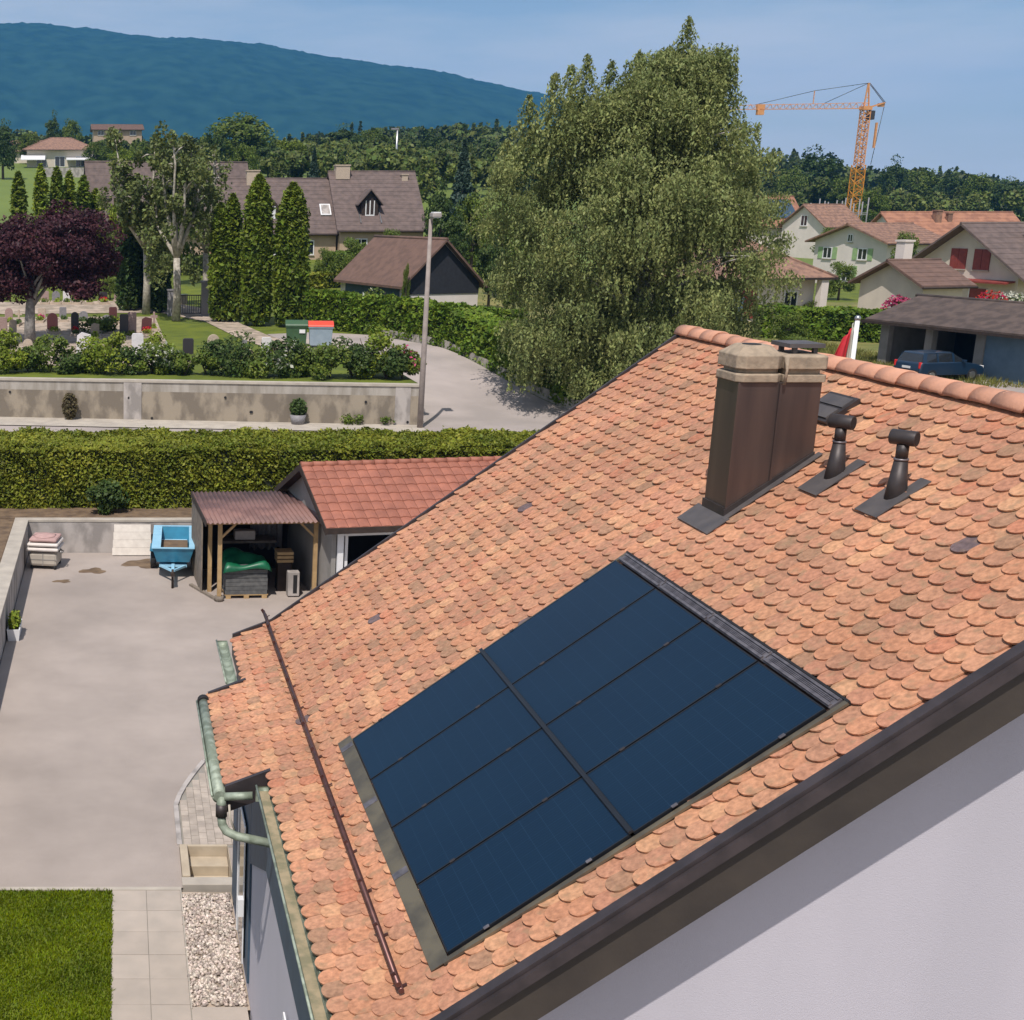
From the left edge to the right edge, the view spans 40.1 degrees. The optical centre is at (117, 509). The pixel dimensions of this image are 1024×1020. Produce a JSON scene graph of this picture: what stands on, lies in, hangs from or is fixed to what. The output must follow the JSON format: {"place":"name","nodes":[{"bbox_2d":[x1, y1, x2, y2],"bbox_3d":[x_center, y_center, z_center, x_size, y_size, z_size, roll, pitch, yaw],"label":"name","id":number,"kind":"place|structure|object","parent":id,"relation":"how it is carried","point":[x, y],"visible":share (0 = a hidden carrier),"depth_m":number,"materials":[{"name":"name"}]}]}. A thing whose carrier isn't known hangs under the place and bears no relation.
{"place":"outdoors","nodes":[
{"label":"outdoors","id":0,"kind":"place"},
{"bbox_2d":[0,888,115,1019],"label":"lawn","id":1,"kind":"structure","parent":0,"point":[70,972],"depth_m":18.62,"materials":[{"name":"green plant"}]},
{"bbox_2d":[1,317,165,364],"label":"cemetery gravel","id":2,"kind":"structure","parent":0,"point":[41,328],"depth_m":79.51,"materials":[{"name":"gravel"}]},
{"bbox_2d":[0,198,126,343],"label":"purple tree","id":3,"kind":"object","parent":2,"relation":"on","point":[66,252],"visible":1,"depth_m":71.81,"materials":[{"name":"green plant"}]},
{"bbox_2d":[0,301,283,347],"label":"cemetery path","id":4,"kind":"structure","parent":0,"point":[225,325],"depth_m":90.34,"materials":[{"name":"gravel"}]},
{"bbox_2d":[0,553,309,887],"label":"driveway","id":5,"kind":"structure","parent":0,"point":[111,674],"depth_m":27.78,"materials":[{"name":"concrete"}]},
{"bbox_2d":[26,532,63,569],"bbox_3d":[-2.134,1.201,39.039,1.084,0.988,0.980,2,13,9],"label":"stack","id":6,"kind":"object","parent":5,"relation":"on","point":[44,548],"visible":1,"depth_m":38.66,"materials":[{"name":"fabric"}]},
{"bbox_2d":[0,887,180,890],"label":"kerb","id":7,"kind":"structure","parent":5,"relation":"on","point":[110,888],"depth_m":20.55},
{"bbox_2d":[150,525,194,588],"bbox_3d":[1.635,1.358,38.435,1.400,0.960,3.700,1,13,3],"label":"trailer","id":8,"kind":"object","parent":5,"relation":"on","point":[172,546],"visible":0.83,"depth_m":38.18,"materials":[{"name":"metal"}]},
{"bbox_2d":[173,759,205,845],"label":"landing kerb","id":9,"kind":"structure","parent":5,"relation":"on","point":[193,773],"depth_m":23.59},
{"bbox_2d":[221,587,267,598],"bbox_3d":[3.515,2.277,36.348,1.200,0.115,1.000,-1,13,-3],"label":"pallet","id":10,"kind":"object","parent":5,"relation":"on","point":[245,596],"visible":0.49,"depth_m":35.86,"materials":[{"name":"brown wood"}]},
{"bbox_2d":[221,564,267,594],"bbox_3d":[3.515,1.819,36.237,1.180,0.816,0.969,-1,13,-3],"label":"slab stack","id":11,"kind":"object","parent":10,"relation":"on","point":[251,581],"visible":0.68,"depth_m":35.80,"materials":[{"name":"concrete"}]},
{"bbox_2d":[222,547,271,573],"bbox_3d":[3.514,1.397,36.169,1.360,0.527,1.250,-1,13,-3],"label":"tarpaulin","id":12,"kind":"object","parent":11,"relation":"on","point":[234,559],"visible":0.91,"depth_m":35.90,"materials":[{"name":"plastic"}]},
{"bbox_2d":[189,490,319,601],"bbox_3d":[3.762,1.001,36.877,3.472,2.360,3.720,-1,13,-3],"label":"carport","id":13,"kind":"object","parent":5,"relation":"on","point":[218,516],"visible":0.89,"depth_m":36.57,"materials":[{"name":"brown wood"}]},
{"bbox_2d":[222,529,275,543],"bbox_3d":[3.746,0.705,37.733,1.600,0.350,0.720,-1,13,-3],"label":"wooden shelf","id":14,"kind":"object","parent":13,"relation":"attached to","point":[243,536],"visible":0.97,"depth_m":37.45,"materials":[{"name":"grey wood"}]},
{"bbox_2d":[250,524,282,549],"bbox_3d":[4.348,0.496,38.079,0.957,1.400,0.165,-1,13,-3],"label":"sheet","id":15,"kind":"object","parent":13,"relation":"hanging from","point":[275,530],"visible":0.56,"depth_m":38.13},
{"bbox_2d":[274,548,293,590],"bbox_3d":[4.665,1.685,36.632,0.460,1.140,0.460,-1,13,-3],"label":"crate","id":16,"kind":"object","parent":5,"relation":"on","point":[283,557],"visible":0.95,"depth_m":36.43,"materials":[{"name":"brown wood"}]},
{"bbox_2d":[274,456,501,590],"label":"garage","id":17,"kind":"structure","parent":5,"relation":"on","point":[359,507],"depth_m":35.70,"materials":[{"name":"tile"}]},
{"bbox_2d":[112,890,248,1019],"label":"path","id":18,"kind":"structure","parent":0,"point":[167,981],"depth_m":18.55,"materials":[{"name":"concrete"}]},
{"bbox_2d":[180,766,233,844],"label":"brick paving","id":19,"kind":"structure","parent":0,"point":[202,829],"depth_m":22.98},
{"bbox_2d":[0,425,417,435],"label":"road","id":20,"kind":"structure","parent":0,"point":[55,428],"depth_m":56.17,"materials":[{"name":"asphalt"}]},
{"bbox_2d":[0,417,425,431],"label":"pavement","id":21,"kind":"structure","parent":0,"point":[38,421],"depth_m":56.96,"materials":[{"name":"concrete"}]},
{"bbox_2d":[417,212,441,427],"bbox_3d":[13.142,-7.910,54.951,0.437,9.140,0.730,0,13,0],"label":"street lamp","id":22,"kind":"object","parent":21,"relation":"on","point":[432,215],"visible":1,"depth_m":55.16,"materials":[{"name":"grey metal"}]},
{"bbox_2d":[0,22,583,142],"bbox_3d":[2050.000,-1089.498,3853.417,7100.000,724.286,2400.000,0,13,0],"label":"mountain","id":23,"kind":"structure","parent":0,"point":[85,78],"depth_m":3206.65,"materials":[{"name":"plant"}]},
{"bbox_2d":[268,332,568,431],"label":"side road","id":24,"kind":"structure","parent":0,"point":[461,391],"depth_m":62.55,"materials":[{"name":"asphalt"}]},
{"bbox_2d":[0,163,1022,860],"bbox_3d":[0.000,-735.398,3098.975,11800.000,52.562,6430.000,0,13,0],"label":"ground","id":25,"kind":"structure","parent":0,"point":[176,333],"depth_m":83.07,"materials":[{"name":"green plant"}]},
{"bbox_2d":[0,118,18,179],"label":"tree","id":26,"kind":"object","parent":25,"relation":"on","point":[6,152],"visible":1,"depth_m":239.92,"materials":[{"name":"green plant"}]},
{"bbox_2d":[0,327,29,373],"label":"shrub","id":27,"kind":"object","parent":25,"relation":"on","point":[8,361],"visible":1,"depth_m":60.43,"materials":[{"name":"green plant"}]},
{"bbox_2d":[8,170,28,223],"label":"thuja","id":28,"kind":"object","parent":25,"relation":"on","point":[19,204],"visible":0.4,"depth_m":104.67,"materials":[{"name":"green plant"}]},
{"bbox_2d":[30,163,50,240],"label":"thuja","id":29,"kind":"object","parent":25,"relation":"on","point":[40,195],"visible":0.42,"depth_m":105.57,"materials":[{"name":"green plant"}]},
{"bbox_2d":[22,333,79,371],"bbox_3d":[-3.059,-7.421,61.093,2.771,1.851,2.158,-7,15,-28],"label":"shrub","id":30,"kind":"object","parent":25,"relation":"on","point":[44,347],"visible":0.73,"depth_m":60.88,"materials":[{"name":"green plant"}]},
{"bbox_2d":[21,137,93,166],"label":"villa","id":31,"kind":"object","parent":25,"relation":"on","point":[58,151],"visible":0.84,"depth_m":280.35,"materials":[{"name":"ceramic"}]},
{"bbox_2d":[49,165,65,213],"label":"thuja","id":32,"kind":"object","parent":25,"relation":"on","point":[56,187],"visible":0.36,"depth_m":106.49,"materials":[{"name":"green plant"}]},
{"bbox_2d":[76,174,93,211],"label":"thuja","id":33,"kind":"object","parent":25,"relation":"on","point":[83,194],"visible":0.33,"depth_m":108.50,"materials":[{"name":"green plant"}]},
{"bbox_2d":[0,507,191,518],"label":"soil strip","id":34,"kind":"object","parent":25,"relation":"on","point":[85,512],"visible":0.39,"depth_m":41.45,"materials":[{"name":"soil"}]},
{"bbox_2d":[85,478,130,514],"bbox_3d":[-0.357,-0.445,41.420,1.558,1.141,0.966,-7,15,-29],"label":"bush","id":35,"kind":"object","parent":34,"relation":"on","point":[107,494],"visible":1,"depth_m":41.22,"materials":[{"name":"green plant"}]},
{"bbox_2d":[0,518,191,663],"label":"retaining wall","id":36,"kind":"structure","parent":25,"relation":"on","point":[86,535],"depth_m":40.45,"materials":[{"name":"concrete"}]},
{"bbox_2d":[76,331,134,372],"bbox_3d":[-0.577,-7.318,60.425,2.787,1.935,3.111,0,13,0],"label":"shrub","id":37,"kind":"object","parent":25,"relation":"on","point":[100,351],"visible":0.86,"depth_m":59.94,"materials":[{"name":"green plant"}]},
{"bbox_2d":[90,124,143,159],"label":"chalet","id":38,"kind":"object","parent":25,"relation":"on","point":[131,132],"visible":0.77,"depth_m":323.83,"materials":[{"name":"paint"}]},
{"bbox_2d":[102,346,144,374],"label":"shrub","id":39,"kind":"object","parent":25,"relation":"on","point":[132,357],"visible":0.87,"depth_m":59.77,"materials":[{"name":"green plant"}]},
{"bbox_2d":[114,229,141,309],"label":"yew","id":40,"kind":"object","parent":25,"relation":"on","point":[128,288],"visible":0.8,"depth_m":90.11,"materials":[{"name":"green plant"}]},
{"bbox_2d":[96,126,193,313],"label":"plane tree","id":41,"kind":"object","parent":25,"relation":"on","point":[132,220],"visible":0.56,"depth_m":86.74,"materials":[{"name":"green plant"}]},
{"bbox_2d":[132,341,175,374],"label":"shrub","id":42,"kind":"object","parent":25,"relation":"on","point":[152,353],"visible":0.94,"depth_m":59.77,"materials":[{"name":"green plant"}]},
{"bbox_2d":[150,243,171,311],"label":"yew","id":43,"kind":"object","parent":25,"relation":"on","point":[158,300],"visible":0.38,"depth_m":89.43,"materials":[{"name":"green plant"}]},
{"bbox_2d":[84,161,247,238],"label":"gabled house","id":44,"kind":"structure","parent":25,"relation":"on","point":[97,174],"depth_m":144.84,"materials":[{"name":"brown tile"}]},
{"bbox_2d":[131,120,223,320],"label":"plane tree","id":45,"kind":"object","parent":25,"relation":"on","point":[181,173],"visible":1,"depth_m":83.12,"materials":[{"name":"green plant"}]},
{"bbox_2d":[167,281,208,315],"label":"cemetery gate","id":46,"kind":"structure","parent":25,"relation":"on","point":[204,304],"depth_m":87.87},
{"bbox_2d":[179,844,233,907],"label":"garden steps","id":47,"kind":"structure","parent":25,"relation":"on","point":[206,867],"depth_m":21.64,"materials":[{"name":"concrete"}]},
{"bbox_2d":[183,136,233,290],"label":"plane tree","id":48,"kind":"object","parent":25,"relation":"on","point":[204,249],"visible":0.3,"depth_m":89.96,"materials":[{"name":"green plant"}]},
{"bbox_2d":[0,377,418,424],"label":"cemetery wall","id":49,"kind":"structure","parent":25,"relation":"on","point":[203,400],"depth_m":57.76,"materials":[{"name":"concrete"}]},
{"bbox_2d":[181,892,249,1009],"bbox_3d":[1.380,6.373,18.985,0.800,0.001,3.100,0,13,0],"label":"pebble bed","id":50,"kind":"object","parent":25,"relation":"on","point":[239,953],"visible":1,"depth_m":18.83,"materials":[{"name":"gravel"}]},
{"bbox_2d":[206,192,242,321],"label":"cypress","id":51,"kind":"object","parent":25,"relation":"on","point":[223,272],"visible":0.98,"depth_m":83.61,"materials":[{"name":"green plant"}]},
{"bbox_2d":[196,329,254,376],"bbox_3d":[5.010,-7.287,59.944,2.757,2.144,3.325,0,13,0],"label":"shrub","id":52,"kind":"object","parent":25,"relation":"on","point":[219,349],"visible":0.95,"depth_m":59.29,"materials":[{"name":"green plant"}]},
{"bbox_2d":[199,111,278,160],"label":"tree","id":53,"kind":"object","parent":25,"relation":"on","point":[247,130],"visible":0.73,"depth_m":237.61,"materials":[{"name":"green plant"}]},
{"bbox_2d":[232,345,274,378],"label":"shrub","id":54,"kind":"object","parent":25,"relation":"on","point":[255,369],"visible":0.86,"depth_m":58.78,"materials":[{"name":"green plant"}]},
{"bbox_2d":[239,173,276,325],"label":"cypress","id":55,"kind":"object","parent":25,"relation":"on","point":[257,237],"visible":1,"depth_m":81.40,"materials":[{"name":"green plant"}]},
{"bbox_2d":[179,170,338,259],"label":"row house","id":56,"kind":"structure","parent":25,"relation":"on","point":[323,233],"depth_m":130.46,"materials":[{"name":"brown tile"}]},
{"bbox_2d":[0,425,539,508],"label":"hedge","id":57,"kind":"object","parent":25,"relation":"on","point":[163,467],"visible":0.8,"depth_m":42.01,"materials":[{"name":"green plant"}]},
{"bbox_2d":[258,336,303,377],"bbox_3d":[7.372,-6.965,59.162,2.378,1.880,2.417,0,13,0],"label":"shrub","id":58,"kind":"object","parent":25,"relation":"on","point":[282,368],"visible":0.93,"depth_m":58.79,"materials":[{"name":"green plant"}]},
{"bbox_2d":[270,180,311,325],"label":"cypress","id":59,"kind":"object","parent":25,"relation":"on","point":[291,259],"visible":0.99,"depth_m":80.88,"materials":[{"name":"green plant"}]},
{"bbox_2d":[287,343,321,376],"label":"shrub","id":60,"kind":"object","parent":25,"relation":"on","point":[298,359],"visible":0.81,"depth_m":58.85,"materials":[{"name":"green plant"}]},
{"bbox_2d":[269,269,342,290],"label":"hedge","id":61,"kind":"object","parent":25,"relation":"on","point":[319,280],"visible":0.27,"depth_m":103.88,"materials":[{"name":"green plant"}]},
{"bbox_2d":[281,339,347,350],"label":"bin stand","id":62,"kind":"object","parent":25,"relation":"on","point":[307,341],"visible":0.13,"depth_m":73.43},
{"bbox_2d":[285,320,307,344],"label":"waste container","id":63,"kind":"object","parent":62,"relation":"on","point":[297,329],"visible":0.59,"depth_m":71.48,"materials":[{"name":"plastic"}]},
{"bbox_2d":[308,321,333,347],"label":"waste container","id":64,"kind":"object","parent":62,"relation":"on","point":[320,332],"visible":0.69,"depth_m":70.94,"materials":[{"name":"plastic"}]},
{"bbox_2d":[300,342,352,379],"bbox_3d":[9.388,-6.785,58.759,2.349,1.705,2.657,0,13,0],"label":"shrub","id":65,"kind":"object","parent":25,"relation":"on","point":[322,365],"visible":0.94,"depth_m":58.07,"materials":[{"name":"green plant"}]},
{"bbox_2d":[334,237,366,269],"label":"bush","id":66,"kind":"object","parent":25,"relation":"on","point":[355,247],"visible":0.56,"depth_m":105.51,"materials":[{"name":"green plant"}]},
{"bbox_2d":[328,335,377,377],"bbox_3d":[10.808,-6.926,58.800,2.336,1.906,2.099,-8,15,-31],"label":"shrub","id":67,"kind":"object","parent":25,"relation":"on","point":[358,352],"visible":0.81,"depth_m":58.24,"materials":[{"name":"green plant"}]},
{"bbox_2d":[346,324,394,377],"bbox_3d":[11.507,-7.212,59.023,2.205,2.418,2.576,0,13,0],"label":"shrub","id":68,"kind":"object","parent":25,"relation":"on","point":[380,341],"visible":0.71,"depth_m":58.48,"materials":[{"name":"green plant"}]},
{"bbox_2d":[327,165,426,250],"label":"row house","id":69,"kind":"structure","parent":25,"relation":"on","point":[368,206],"depth_m":128.42,"materials":[{"name":"brown tile"}]},
{"bbox_2d":[358,347,410,378],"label":"shrub","id":70,"kind":"object","parent":25,"relation":"on","point":[394,367],"visible":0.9,"depth_m":57.95,"materials":[{"name":"green plant"}]},
{"bbox_2d":[380,344,426,377],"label":"shrub","id":71,"kind":"object","parent":25,"relation":"on","point":[414,365],"visible":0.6,"depth_m":58.26,"materials":[{"name":"green plant"}]},
{"bbox_2d":[333,235,487,305],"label":"barn","id":72,"kind":"structure","parent":25,"relation":"on","point":[380,261],"depth_m":85.30,"materials":[{"name":"tile"}]},
{"bbox_2d":[421,177,455,236],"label":"tree","id":73,"kind":"object","parent":25,"relation":"on","point":[440,203],"visible":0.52,"depth_m":114.74,"materials":[{"name":"green plant"}]},
{"bbox_2d":[441,200,471,263],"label":"tree","id":74,"kind":"object","parent":25,"relation":"on","point":[451,226],"visible":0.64,"depth_m":101.23,"materials":[{"name":"green plant"}]},
{"bbox_2d":[444,138,478,247],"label":"spruce","id":75,"kind":"object","parent":25,"relation":"on","point":[462,178],"visible":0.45,"depth_m":123.59,"materials":[{"name":"green plant"}]},
{"bbox_2d":[302,288,623,405],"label":"hedge","id":76,"kind":"object","parent":25,"relation":"on","point":[465,327],"visible":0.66,"depth_m":72.70,"materials":[{"name":"green plant"}]},
{"bbox_2d":[448,193,489,267],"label":"tree","id":77,"kind":"object","parent":25,"relation":"on","point":[470,202],"visible":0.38,"depth_m":106.95,"materials":[{"name":"green plant"}]},
{"bbox_2d":[381,330,580,408],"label":"kerb wall","id":78,"kind":"structure","parent":25,"relation":"on","point":[472,355],"depth_m":66.67,"materials":[{"name":"concrete"}]},
{"bbox_2d":[475,230,505,306],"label":"tree","id":79,"kind":"object","parent":25,"relation":"on","point":[483,266],"visible":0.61,"depth_m":90.21,"materials":[{"name":"green plant"}]},
{"bbox_2d":[0,118,1023,221],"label":"wood","id":80,"kind":"object","parent":25,"relation":"on","point":[426,163],"visible":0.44,"depth_m":272.10,"materials":[{"name":"plant"}]},
{"bbox_2d":[196,325,1023,1019],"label":"house","id":81,"kind":"structure","parent":25,"relation":"on","point":[678,675],"depth_m":11.15,"materials":[{"name":"tile"}]},
{"bbox_2d":[236,807,247,963],"bbox_3d":[1.685,5.166,18.068,0.129,2.060,1.060,0,13,0],"label":"door","id":82,"kind":"structure","parent":81,"relation":"in","point":[242,847],"depth_m":17.95,"materials":[{"name":"white glass"}]},
{"bbox_2d":[463,15,804,400],"bbox_3d":[23.062,-13.335,58.867,13.438,17.052,11.576,11,17,39],"label":"birch","id":83,"kind":"object","parent":25,"relation":"on","point":[659,120],"visible":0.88,"depth_m":56.77,"materials":[{"name":"green plant"}]},
{"bbox_2d":[651,239,838,320],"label":"pyramid roofed house","id":84,"kind":"structure","parent":25,"relation":"on","point":[811,273],"depth_m":94.38,"materials":[{"name":"paint"}]},
{"bbox_2d":[768,310,810,339],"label":"bush","id":85,"kind":"object","parent":25,"relation":"on","point":[786,323],"visible":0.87,"depth_m":77.30,"materials":[{"name":"green plant"}]},
{"bbox_2d":[775,165,810,195],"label":"tree","id":86,"kind":"object","parent":25,"relation":"on","point":[786,179],"visible":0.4,"depth_m":280.06,"materials":[{"name":"green plant"}]},
{"bbox_2d":[731,83,885,217],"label":"tower crane","id":87,"kind":"object","parent":25,"relation":"on","point":[761,108],"visible":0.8,"depth_m":240.65,"materials":[{"name":"metal"}]},
{"bbox_2d":[790,144,844,185],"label":"tree","id":88,"kind":"object","parent":25,"relation":"on","point":[828,167],"visible":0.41,"depth_m":287.58,"materials":[{"name":"green plant"}]},
{"bbox_2d":[776,204,861,258],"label":"distant house","id":89,"kind":"structure","parent":25,"relation":"on","point":[803,222],"depth_m":169.13,"materials":[{"name":"paint"}]},
{"bbox_2d":[752,303,886,342],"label":"hedge","id":90,"kind":"object","parent":25,"relation":"on","point":[830,323],"visible":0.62,"depth_m":82.40,"materials":[{"name":"green plant"}]},
{"bbox_2d":[827,261,857,299],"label":"tree","id":91,"kind":"object","parent":25,"relation":"on","point":[834,285],"visible":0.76,"depth_m":110.14,"materials":[{"name":"green plant"}]},
{"bbox_2d":[805,222,941,282],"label":"shuttered house","id":92,"kind":"structure","parent":25,"relation":"on","point":[862,247],"depth_m":128.65,"materials":[{"name":"paint"}]},
{"bbox_2d":[856,188,891,221],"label":"tree","id":93,"kind":"object","parent":25,"relation":"on","point":[876,205],"visible":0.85,"depth_m":232.78,"materials":[{"name":"green plant"}]},
{"bbox_2d":[760,338,1023,387],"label":"tall grass","id":94,"kind":"structure","parent":25,"relation":"on","point":[865,355],"depth_m":69.31,"materials":[{"name":"plant"}]},
{"bbox_2d":[874,154,910,195],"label":"tree","id":95,"kind":"object","parent":25,"relation":"on","point":[895,170],"visible":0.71,"depth_m":319.00,"materials":[{"name":"green plant"}]},
{"bbox_2d":[848,240,978,308],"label":"bungalow","id":96,"kind":"object","parent":25,"relation":"on","point":[903,273],"visible":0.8,"depth_m":86.85,"materials":[{"name":"brown tile"}]},
{"bbox_2d":[904,168,944,196],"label":"tree","id":97,"kind":"object","parent":25,"relation":"on","point":[930,180],"visible":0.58,"depth_m":328.24,"materials":[{"name":"green plant"}]},
{"bbox_2d":[860,293,1023,384],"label":"garage row","id":98,"kind":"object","parent":25,"relation":"on","point":[988,334],"visible":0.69,"depth_m":67.30,"materials":[{"name":"grey tile"}]},
{"bbox_2d":[981,336,1023,384],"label":"garage door","id":99,"kind":"structure","parent":98,"relation":"in","point":[1003,356],"depth_m":63.70,"materials":[{"name":"metal"}]},
{"bbox_2d":[871,210,1020,235],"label":"solar house","id":100,"kind":"structure","parent":25,"relation":"on","point":[941,222],"depth_m":146.23,"materials":[{"name":"orange tile"}]},
{"bbox_2d":[931,167,967,199],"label":"tree","id":101,"kind":"object","parent":25,"relation":"on","point":[950,184],"visible":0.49,"depth_m":318.94,"materials":[{"name":"green plant"}]},
{"bbox_2d":[876,363,1023,392],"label":"garage forecourt","id":102,"kind":"structure","parent":25,"relation":"on","point":[1017,389],"depth_m":62.39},
{"bbox_2d":[894,349,983,379],"bbox_3d":[40.662,-7.187,64.435,4.013,1.416,1.897,-3,13,-14],"label":"parked car","id":103,"kind":"object","parent":102,"relation":"on","point":[934,362],"visible":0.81,"depth_m":63.69,"materials":[{"name":"blue metal"}]},
{"bbox_2d":[912,222,1023,299],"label":"red shuttered house","id":104,"kind":"structure","parent":25,"relation":"on","point":[985,256],"depth_m":95.85,"materials":[{"name":"brown tile"}]},
{"bbox_2d":[961,172,999,203],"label":"tree","id":105,"kind":"object","parent":25,"relation":"on","point":[973,185],"visible":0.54,"depth_m":309.41,"materials":[{"name":"green plant"}]},
{"bbox_2d":[0,0,1023,181],"label":"sky","id":106,"kind":"structure","parent":0,"point":[948,74],"materials":[{"name":"blue"}]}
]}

